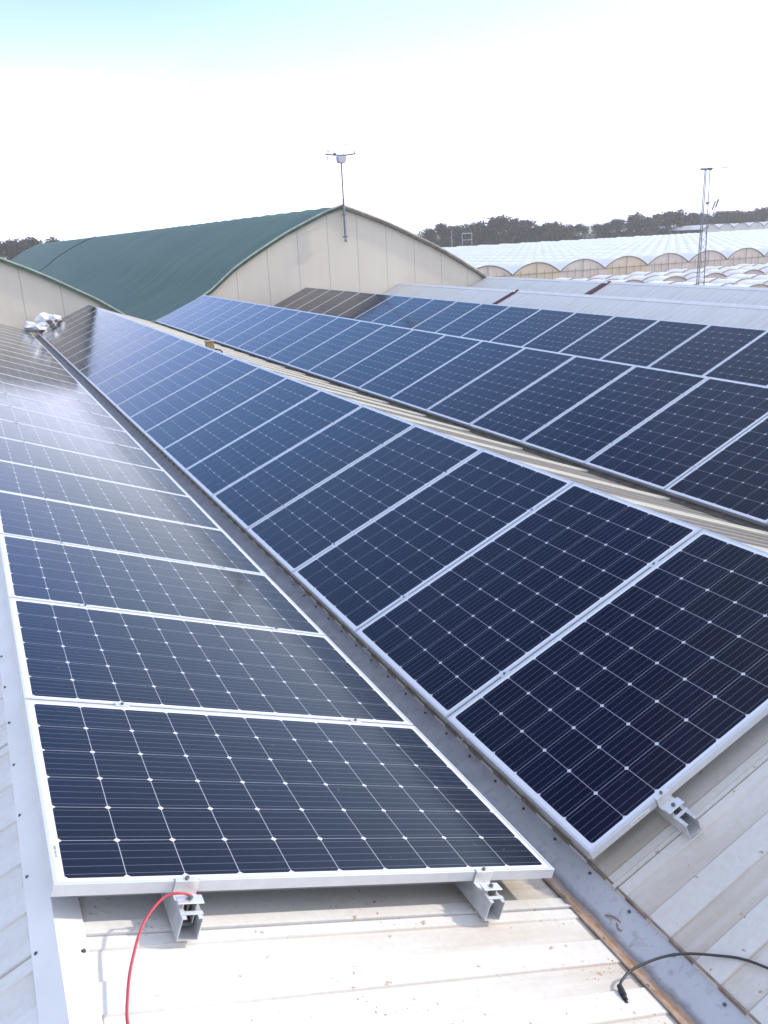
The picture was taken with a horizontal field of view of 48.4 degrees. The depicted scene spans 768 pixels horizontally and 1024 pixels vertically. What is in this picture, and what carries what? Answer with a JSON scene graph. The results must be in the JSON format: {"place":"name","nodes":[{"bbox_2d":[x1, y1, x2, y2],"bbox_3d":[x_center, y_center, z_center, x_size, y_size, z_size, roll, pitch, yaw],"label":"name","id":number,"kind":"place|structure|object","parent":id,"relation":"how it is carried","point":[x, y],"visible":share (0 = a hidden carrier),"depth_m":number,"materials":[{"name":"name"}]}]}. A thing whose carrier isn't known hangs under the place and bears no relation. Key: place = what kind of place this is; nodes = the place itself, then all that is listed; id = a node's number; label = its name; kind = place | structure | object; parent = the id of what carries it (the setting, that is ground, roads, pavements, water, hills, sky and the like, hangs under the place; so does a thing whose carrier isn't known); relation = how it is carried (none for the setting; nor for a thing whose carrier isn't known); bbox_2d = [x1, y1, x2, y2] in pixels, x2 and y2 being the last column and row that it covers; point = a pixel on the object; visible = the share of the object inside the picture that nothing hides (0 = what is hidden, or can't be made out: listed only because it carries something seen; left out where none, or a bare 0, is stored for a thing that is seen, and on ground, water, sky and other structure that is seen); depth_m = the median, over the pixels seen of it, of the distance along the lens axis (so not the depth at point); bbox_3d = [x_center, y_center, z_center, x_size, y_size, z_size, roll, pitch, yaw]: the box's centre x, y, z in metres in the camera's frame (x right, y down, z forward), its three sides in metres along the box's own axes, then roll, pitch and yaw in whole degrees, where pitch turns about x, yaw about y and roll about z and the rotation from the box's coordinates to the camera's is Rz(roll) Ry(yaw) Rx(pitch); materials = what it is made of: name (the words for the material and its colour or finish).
{"place":"outdoors","nodes":[
{"label":"outdoors","id":0,"kind":"place"},
{"bbox_2d":[0,0,767,242],"label":"sky","id":1,"kind":"structure","parent":0,"point":[117,116],"materials":[{"name":"white"}]},
{"bbox_2d":[437,230,605,241],"bbox_3d":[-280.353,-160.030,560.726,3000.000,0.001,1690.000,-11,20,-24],"label":"ground","id":2,"kind":"structure","parent":0,"point":[560,235],"depth_m":813.35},
{"bbox_2d":[0,239,21,260],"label":"tree","id":3,"kind":"object","parent":2,"relation":"on","point":[7,249],"visible":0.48,"depth_m":231.51,"materials":[{"name":"green plant"}]},
{"bbox_2d":[0,257,125,336],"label":"hangar","id":4,"kind":"structure","parent":2,"relation":"on","point":[28,294],"depth_m":23.79,"materials":[{"name":"paint"}]},
{"bbox_2d":[11,204,487,323],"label":"hangar","id":5,"kind":"structure","parent":2,"relation":"on","point":[153,276],"depth_m":28.48,"materials":[{"name":"paint"}]},
{"bbox_2d":[324,143,355,241],"bbox_3d":[-1.290,-9.947,26.659,1.030,2.901,0.200,-11,20,-24],"label":"weather station","id":6,"kind":"object","parent":5,"relation":"attached to","point":[340,158],"visible":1,"depth_m":26.46,"materials":[{"name":"grey metal"}]},
{"bbox_2d":[0,277,767,1023],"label":"warehouse","id":7,"kind":"structure","parent":2,"relation":"on","point":[558,947],"depth_m":2.68,"materials":[{"name":"paint"}]},
{"bbox_2d":[0,381,204,941],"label":"mounting rail","id":8,"kind":"object","parent":7,"relation":"on","point":[185,913],"visible":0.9,"depth_m":2.27,"materials":[{"name":"metal"}]},
{"bbox_2d":[0,437,190,496],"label":"solar panel","id":9,"kind":"object","parent":8,"relation":"attached to","point":[41,456],"visible":0.81,"depth_m":7.47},
{"bbox_2d":[0,491,266,574],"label":"solar panel","id":10,"kind":"object","parent":8,"relation":"attached to","point":[31,517],"visible":0.82,"depth_m":5.62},
{"bbox_2d":[125,891,197,1023],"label":"red cable","id":11,"kind":"object","parent":8,"relation":"attached to","point":[135,948],"visible":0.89,"depth_m":2.09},
{"bbox_2d":[7,597,413,725],"bbox_3d":[-0.802,0.690,3.884,1.650,0.035,1.034,12,10,-29],"label":"solar panel","id":12,"kind":"object","parent":8,"relation":"attached to","point":[72,653],"visible":0.84,"depth_m":3.78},
{"bbox_2d":[22,699,554,896],"bbox_3d":[-0.349,0.961,2.983,1.650,0.035,1.034,12,10,-29],"label":"solar panel","id":13,"kind":"object","parent":8,"relation":"attached to","point":[135,800],"visible":1,"depth_m":2.82,"materials":[{"name":"glass"}]},
{"bbox_2d":[19,330,504,920],"bbox_3d":[-4.870,-1.889,13.098,0.072,0.113,24.101,12,10,-29],"label":"mounting rail","id":14,"kind":"object","parent":7,"relation":"on","point":[483,896],"visible":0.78,"depth_m":2.75,"materials":[{"name":"metal"}]},
{"bbox_2d":[0,344,60,363],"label":"solar panel","id":15,"kind":"object","parent":14,"relation":"on","point":[31,354],"visible":0.81,"depth_m":16.64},
{"bbox_2d":[0,349,66,370],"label":"solar panel","id":16,"kind":"object","parent":14,"relation":"on","point":[30,358],"visible":0.83,"depth_m":15.72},
{"bbox_2d":[0,354,73,377],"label":"solar panel","id":17,"kind":"object","parent":14,"relation":"on","point":[33,364],"visible":0.8,"depth_m":14.81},
{"bbox_2d":[0,359,81,385],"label":"solar panel","id":18,"kind":"object","parent":14,"relation":"on","point":[20,367],"visible":0.8,"depth_m":13.89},
{"bbox_2d":[0,366,90,394],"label":"solar panel","id":19,"kind":"object","parent":14,"relation":"on","point":[40,379],"visible":0.8,"depth_m":12.97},
{"bbox_2d":[0,373,101,405],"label":"solar panel","id":20,"kind":"object","parent":14,"relation":"on","point":[38,386],"visible":0.8,"depth_m":12.05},
{"bbox_2d":[0,382,113,417],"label":"solar panel","id":21,"kind":"object","parent":14,"relation":"on","point":[15,390],"visible":0.83,"depth_m":11.14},
{"bbox_2d":[0,392,126,431],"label":"solar panel","id":22,"kind":"object","parent":14,"relation":"on","point":[56,410],"visible":0.81,"depth_m":10.22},
{"bbox_2d":[0,404,144,449],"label":"solar panel","id":23,"kind":"object","parent":14,"relation":"on","point":[50,422],"visible":0.8,"depth_m":9.30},
{"bbox_2d":[0,419,164,470],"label":"solar panel","id":24,"kind":"object","parent":14,"relation":"on","point":[63,441],"visible":0.8,"depth_m":8.39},
{"bbox_2d":[0,460,223,530],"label":"solar panel","id":25,"kind":"object","parent":14,"relation":"on","point":[21,479],"visible":0.81,"depth_m":6.55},
{"bbox_2d":[0,534,325,635],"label":"solar panel","id":26,"kind":"object","parent":14,"relation":"on","point":[44,571],"visible":0.83,"depth_m":4.70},
{"bbox_2d":[50,328,701,837],"bbox_3d":[-4.138,-2.027,13.451,0.072,0.112,24.131,-33,27,-15],"label":"mounting rail","id":27,"kind":"object","parent":7,"relation":"on","point":[678,814],"visible":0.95,"depth_m":3.11,"materials":[{"name":"metal"}]},
{"bbox_2d":[37,304,92,333],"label":"solar panel","id":28,"kind":"object","parent":27,"relation":"attached to","point":[77,312],"visible":0.74,"depth_m":23.48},
{"bbox_2d":[23,312,61,332],"bbox_3d":[-9.399,-5.219,23.509,1.014,0.522,0.793,-11,20,-24],"label":"crumpled foil","id":29,"kind":"object","parent":28,"relation":"on","point":[43,321],"visible":0.98,"depth_m":23.34,"materials":[{"name":"silver metal"}]},
{"bbox_2d":[39,306,99,337],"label":"solar panel","id":30,"kind":"object","parent":27,"relation":"on","point":[69,321],"visible":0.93,"depth_m":22.61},
{"bbox_2d":[43,308,105,340],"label":"solar panel","id":31,"kind":"object","parent":27,"relation":"on","point":[72,325],"visible":0.84,"depth_m":21.73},
{"bbox_2d":[46,310,111,345],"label":"solar panel","id":32,"kind":"object","parent":27,"relation":"on","point":[50,342],"visible":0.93,"depth_m":20.83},
{"bbox_2d":[51,313,119,350],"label":"solar panel","id":33,"kind":"object","parent":27,"relation":"on","point":[81,332],"visible":0.94,"depth_m":19.91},
{"bbox_2d":[55,315,127,353],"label":"solar panel","id":34,"kind":"object","parent":27,"relation":"on","point":[89,335],"visible":0.87,"depth_m":19.02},
{"bbox_2d":[60,318,136,359],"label":"solar panel","id":35,"kind":"object","parent":27,"relation":"on","point":[93,340],"visible":0.94,"depth_m":18.10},
{"bbox_2d":[66,322,145,365],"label":"solar panel","id":36,"kind":"object","parent":27,"relation":"on","point":[101,344],"visible":0.91,"depth_m":17.21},
{"bbox_2d":[72,325,155,370],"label":"solar panel","id":37,"kind":"object","parent":27,"relation":"on","point":[111,348],"visible":0.84,"depth_m":16.30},
{"bbox_2d":[78,329,168,378],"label":"solar panel","id":38,"kind":"object","parent":27,"relation":"on","point":[121,353],"visible":0.91,"depth_m":15.40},
{"bbox_2d":[86,333,182,386],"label":"solar panel","id":39,"kind":"object","parent":27,"relation":"on","point":[127,362],"visible":0.91,"depth_m":14.50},
{"bbox_2d":[95,339,196,396],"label":"solar panel","id":40,"kind":"object","parent":27,"relation":"on","point":[111,384],"visible":0.91,"depth_m":13.60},
{"bbox_2d":[104,344,215,405],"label":"solar panel","id":41,"kind":"object","parent":27,"relation":"attached to","point":[152,377],"visible":0.88,"depth_m":12.69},
{"bbox_2d":[115,351,234,419],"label":"solar panel","id":42,"kind":"object","parent":27,"relation":"on","point":[166,387],"visible":0.87,"depth_m":11.79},
{"bbox_2d":[128,358,259,433],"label":"solar panel","id":43,"kind":"object","parent":27,"relation":"on","point":[180,400],"visible":0.87,"depth_m":10.89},
{"bbox_2d":[144,367,287,451],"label":"solar panel","id":44,"kind":"object","parent":27,"relation":"on","point":[203,412],"visible":0.87,"depth_m":9.98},
{"bbox_2d":[162,377,321,472],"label":"solar panel","id":45,"kind":"object","parent":27,"relation":"on","point":[225,429],"visible":0.87,"depth_m":9.08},
{"bbox_2d":[184,389,363,497],"bbox_3d":[-1.076,-0.690,8.216,1.650,0.036,1.034,-33,27,-15],"label":"solar panel","id":46,"kind":"object","parent":27,"relation":"on","point":[257,448],"visible":0.87,"depth_m":8.17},
{"bbox_2d":[212,405,415,531],"bbox_3d":[-0.623,-0.418,7.316,1.650,0.035,1.034,-33,27,-15],"label":"solar panel","id":47,"kind":"object","parent":27,"relation":"on","point":[248,501],"visible":0.87,"depth_m":7.26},
{"bbox_2d":[247,424,483,575],"bbox_3d":[-0.169,-0.146,6.415,1.650,0.036,1.034,-33,27,-15],"label":"solar panel","id":48,"kind":"object","parent":27,"relation":"on","point":[304,529],"visible":0.87,"depth_m":6.36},
{"bbox_2d":[292,449,573,635],"bbox_3d":[0.283,0.124,5.513,1.650,0.035,1.034,-33,27,-15],"label":"solar panel","id":49,"kind":"object","parent":27,"relation":"on","point":[354,582],"visible":0.87,"depth_m":5.45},
{"bbox_2d":[355,482,701,721],"bbox_3d":[0.737,0.396,4.613,1.650,0.035,1.034,-33,27,-15],"label":"solar panel","id":50,"kind":"object","parent":27,"relation":"on","point":[451,640],"visible":0.87,"depth_m":4.53,"materials":[{"name":"glass"}]},
{"bbox_2d":[447,529,767,858],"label":"solar panel","id":51,"kind":"object","parent":27,"relation":"attached to","point":[593,733],"visible":1,"depth_m":3.63,"materials":[{"name":"glass"}]},
{"bbox_2d":[173,317,696,468],"bbox_3d":[-1.184,-2.633,14.844,0.072,0.112,24.101,-33,27,-14],"label":"mounting rail","id":52,"kind":"object","parent":7,"relation":"on","point":[693,467],"visible":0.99,"depth_m":9.91,"materials":[{"name":"metal"}]},
{"bbox_2d":[155,295,212,323],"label":"solar panel","id":53,"kind":"object","parent":52,"relation":"attached to","point":[179,311],"visible":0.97,"depth_m":24.90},
{"bbox_2d":[163,297,221,326],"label":"solar panel","id":54,"kind":"object","parent":52,"relation":"on","point":[190,312],"visible":0.94,"depth_m":23.99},
{"bbox_2d":[189,302,255,336],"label":"solar panel","id":55,"kind":"object","parent":52,"relation":"on","point":[220,319],"visible":0.97,"depth_m":21.28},
{"bbox_2d":[200,304,268,339],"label":"solar panel","id":56,"kind":"object","parent":52,"relation":"on","point":[232,322],"visible":0.89,"depth_m":20.38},
{"bbox_2d":[210,306,284,344],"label":"solar panel","id":57,"kind":"object","parent":52,"relation":"on","point":[245,325],"visible":0.92,"depth_m":19.48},
{"bbox_2d":[223,308,300,348],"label":"solar panel","id":58,"kind":"object","parent":52,"relation":"on","point":[240,339],"visible":1,"depth_m":18.57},
{"bbox_2d":[236,311,317,353],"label":"solar panel","id":59,"kind":"object","parent":52,"relation":"on","point":[274,332],"visible":0.97,"depth_m":17.68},
{"bbox_2d":[286,321,385,372],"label":"solar panel","id":60,"kind":"object","parent":52,"relation":"on","point":[331,347],"visible":1,"depth_m":14.97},
{"bbox_2d":[307,325,413,380],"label":"solar panel","id":61,"kind":"object","parent":52,"relation":"on","point":[329,369],"visible":1,"depth_m":14.07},
{"bbox_2d":[331,329,446,389],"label":"solar panel","id":62,"kind":"object","parent":52,"relation":"on","point":[383,360],"visible":1,"depth_m":13.16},
{"bbox_2d":[358,335,482,400],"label":"solar panel","id":63,"kind":"object","parent":52,"relation":"on","point":[412,369],"visible":1,"depth_m":12.26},
{"bbox_2d":[389,340,525,412],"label":"solar panel","id":64,"kind":"object","parent":52,"relation":"on","point":[443,382],"visible":1,"depth_m":11.35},
{"bbox_2d":[426,347,575,426],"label":"solar panel","id":65,"kind":"object","parent":52,"relation":"on","point":[467,405],"visible":1,"depth_m":10.45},
{"bbox_2d":[469,356,635,444],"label":"solar panel","id":66,"kind":"object","parent":52,"relation":"attached to","point":[527,412],"visible":1,"depth_m":9.55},
{"bbox_2d":[521,365,708,465],"bbox_3d":[2.328,-1.018,8.691,1.650,0.035,1.034,-33,27,-14],"label":"solar panel","id":67,"kind":"object","parent":52,"relation":"on","point":[597,422],"visible":1,"depth_m":8.64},
{"bbox_2d":[584,377,767,492],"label":"solar panel","id":68,"kind":"object","parent":52,"relation":"attached to","point":[662,450],"visible":1,"depth_m":7.75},
{"bbox_2d":[664,416,767,526],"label":"solar panel","id":69,"kind":"object","parent":52,"relation":"attached to","point":[731,478],"visible":1,"depth_m":6.91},
{"bbox_2d":[201,302,686,395],"bbox_3d":[-0.423,-3.132,15.076,0.072,0.113,24.101,-33,27,-14],"label":"mounting rail","id":70,"kind":"object","parent":7,"relation":"on","point":[683,394],"visible":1,"depth_m":11.05,"materials":[{"name":"metal"}]},
{"bbox_2d":[171,298,231,329],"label":"solar panel","id":71,"kind":"object","parent":70,"relation":"on","point":[199,314],"visible":0.97,"depth_m":23.09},
{"bbox_2d":[180,300,243,333],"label":"solar panel","id":72,"kind":"object","parent":70,"relation":"on","point":[208,317],"visible":0.97,"depth_m":22.19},
{"bbox_2d":[251,314,337,359],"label":"solar panel","id":73,"kind":"object","parent":70,"relation":"on","point":[291,337],"visible":1,"depth_m":16.77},
{"bbox_2d":[268,317,361,365],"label":"solar panel","id":74,"kind":"object","parent":70,"relation":"on","point":[309,342],"visible":1,"depth_m":15.87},
{"bbox_2d":[617,952,767,1002],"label":"black cable","id":75,"kind":"object","parent":7,"relation":"on","point":[621,991],"visible":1,"depth_m":2.66,"materials":[{"name":"plastic"}]},
{"bbox_2d":[430,222,454,246],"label":"tree","id":76,"kind":"object","parent":2,"relation":"on","point":[442,230],"visible":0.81,"depth_m":279.96,"materials":[{"name":"green plant"}]},
{"bbox_2d":[452,224,480,246],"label":"tree","id":77,"kind":"object","parent":2,"relation":"on","point":[463,239],"visible":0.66,"depth_m":280.26,"materials":[{"name":"green plant"}]},
{"bbox_2d":[468,222,493,245],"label":"tree","id":78,"kind":"object","parent":2,"relation":"on","point":[476,240],"visible":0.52,"depth_m":291.57,"materials":[{"name":"green plant"}]},
{"bbox_2d":[484,214,522,244],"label":"tree","id":79,"kind":"object","parent":2,"relation":"on","point":[498,224],"visible":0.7,"depth_m":286.57,"materials":[{"name":"green plant"}]},
{"bbox_2d":[505,217,533,243],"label":"tree","id":80,"kind":"object","parent":2,"relation":"on","point":[520,233],"visible":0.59,"depth_m":289.15,"materials":[{"name":"green plant"}]},
{"bbox_2d":[524,224,548,241],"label":"tree","id":81,"kind":"object","parent":2,"relation":"on","point":[537,231],"visible":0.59,"depth_m":290.16,"materials":[{"name":"green plant"}]},
{"bbox_2d":[442,229,767,278],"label":"greenhouse","id":82,"kind":"object","parent":2,"relation":"on","point":[585,258],"visible":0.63,"depth_m":132.07,"materials":[{"name":"plastic"}]},
{"bbox_2d":[625,212,645,236],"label":"tree","id":83,"kind":"object","parent":2,"relation":"on","point":[634,223],"visible":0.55,"depth_m":320.71,"materials":[{"name":"green plant"}]},
{"bbox_2d":[637,216,658,235],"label":"tree","id":84,"kind":"object","parent":2,"relation":"on","point":[647,222],"visible":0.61,"depth_m":309.47,"materials":[{"name":"green plant"}]},
{"bbox_2d":[658,211,686,233],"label":"tree","id":85,"kind":"object","parent":2,"relation":"on","point":[669,219],"visible":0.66,"depth_m":317.63,"materials":[{"name":"green plant"}]},
{"bbox_2d":[614,221,767,231],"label":"greenhouse","id":86,"kind":"object","parent":2,"relation":"on","point":[736,226],"visible":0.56,"depth_m":312.48,"materials":[{"name":"plastic"}]},
{"bbox_2d":[696,167,727,284],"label":"lattice mast","id":87,"kind":"object","parent":2,"relation":"on","point":[708,202],"visible":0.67,"depth_m":57.70,"materials":[{"name":"grey metal"}]},
{"bbox_2d":[587,274,686,281],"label":"plastic tunnel","id":88,"kind":"structure","parent":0,"point":[642,277],"depth_m":103.55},
{"bbox_2d":[627,271,726,278],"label":"plastic tunnel","id":89,"kind":"structure","parent":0,"point":[693,274],"depth_m":106.75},
{"bbox_2d":[645,280,767,287],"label":"plastic tunnel","id":90,"kind":"structure","parent":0,"point":[706,283],"depth_m":89.29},
{"bbox_2d":[664,268,764,275],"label":"plastic tunnel","id":91,"kind":"structure","parent":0,"point":[727,272],"depth_m":108.51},
{"bbox_2d":[685,276,767,285],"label":"plastic tunnel","id":92,"kind":"structure","parent":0,"point":[746,281],"depth_m":93.38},
{"bbox_2d":[700,265,767,272],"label":"plastic tunnel","id":93,"kind":"structure","parent":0,"point":[763,269],"depth_m":113.51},
{"label":"mounting rail","id":94,"kind":"object","parent":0,"visible":0},
{"bbox_2d":[273,287,317,307],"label":"solar panel","id":95,"kind":"object","parent":94,"relation":"attached to","point":[294,297],"visible":0.58,"depth_m":26.34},
{"bbox_2d":[284,288,330,309],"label":"solar panel","id":96,"kind":"object","parent":94,"relation":"on","point":[305,299],"visible":0.58,"depth_m":25.43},
{"bbox_2d":[296,289,344,311],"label":"solar panel","id":97,"kind":"object","parent":94,"relation":"on","point":[319,300],"visible":0.58,"depth_m":24.54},
{"bbox_2d":[309,290,359,313],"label":"solar panel","id":98,"kind":"object","parent":94,"relation":"on","point":[335,301],"visible":0.58,"depth_m":23.62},
{"bbox_2d":[323,292,376,315],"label":"solar panel","id":99,"kind":"object","parent":94,"relation":"on","point":[349,304],"visible":0.58,"depth_m":22.72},
{"bbox_2d":[338,294,393,318],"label":"solar panel","id":100,"kind":"object","parent":94,"relation":"on","point":[364,306],"visible":0.58,"depth_m":21.83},
{"bbox_2d":[355,295,412,321],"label":"solar panel","id":101,"kind":"object","parent":94,"relation":"on","point":[382,308],"visible":0.58,"depth_m":20.92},
{"bbox_2d":[372,297,432,324],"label":"solar panel","id":102,"kind":"object","parent":94,"relation":"on","point":[401,311],"visible":0.58,"depth_m":20.02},
{"bbox_2d":[392,299,456,327],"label":"solar panel","id":103,"kind":"object","parent":94,"relation":"on","point":[425,312],"visible":0.58,"depth_m":19.11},
{"bbox_2d":[412,301,482,331],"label":"solar panel","id":104,"kind":"object","parent":94,"relation":"on","point":[447,316],"visible":0.58,"depth_m":18.22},
{"bbox_2d":[436,303,509,335],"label":"solar panel","id":105,"kind":"object","parent":94,"relation":"on","point":[472,319],"visible":0.58,"depth_m":17.31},
{"bbox_2d":[462,306,540,340],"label":"solar panel","id":106,"kind":"object","parent":94,"relation":"on","point":[500,323],"visible":0.58,"depth_m":16.41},
{"bbox_2d":[491,309,575,345],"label":"solar panel","id":107,"kind":"object","parent":94,"relation":"on","point":[531,327],"visible":0.58,"depth_m":15.51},
{"bbox_2d":[523,312,615,351],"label":"solar panel","id":108,"kind":"object","parent":94,"relation":"on","point":[567,332],"visible":0.58,"depth_m":14.60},
{"bbox_2d":[559,316,659,358],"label":"solar panel","id":109,"kind":"object","parent":94,"relation":"attached to","point":[607,337],"visible":0.58,"depth_m":13.70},
{"bbox_2d":[601,320,710,366],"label":"solar panel","id":110,"kind":"object","parent":94,"relation":"on","point":[655,342],"visible":0.58,"depth_m":12.79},
{"bbox_2d":[649,324,767,375],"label":"solar panel","id":111,"kind":"object","parent":94,"relation":"on","point":[707,349],"visible":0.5,"depth_m":11.90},
{"bbox_2d":[704,331,767,385],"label":"solar panel","id":112,"kind":"object","parent":94,"relation":"attached to","point":[748,363],"visible":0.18,"depth_m":11.12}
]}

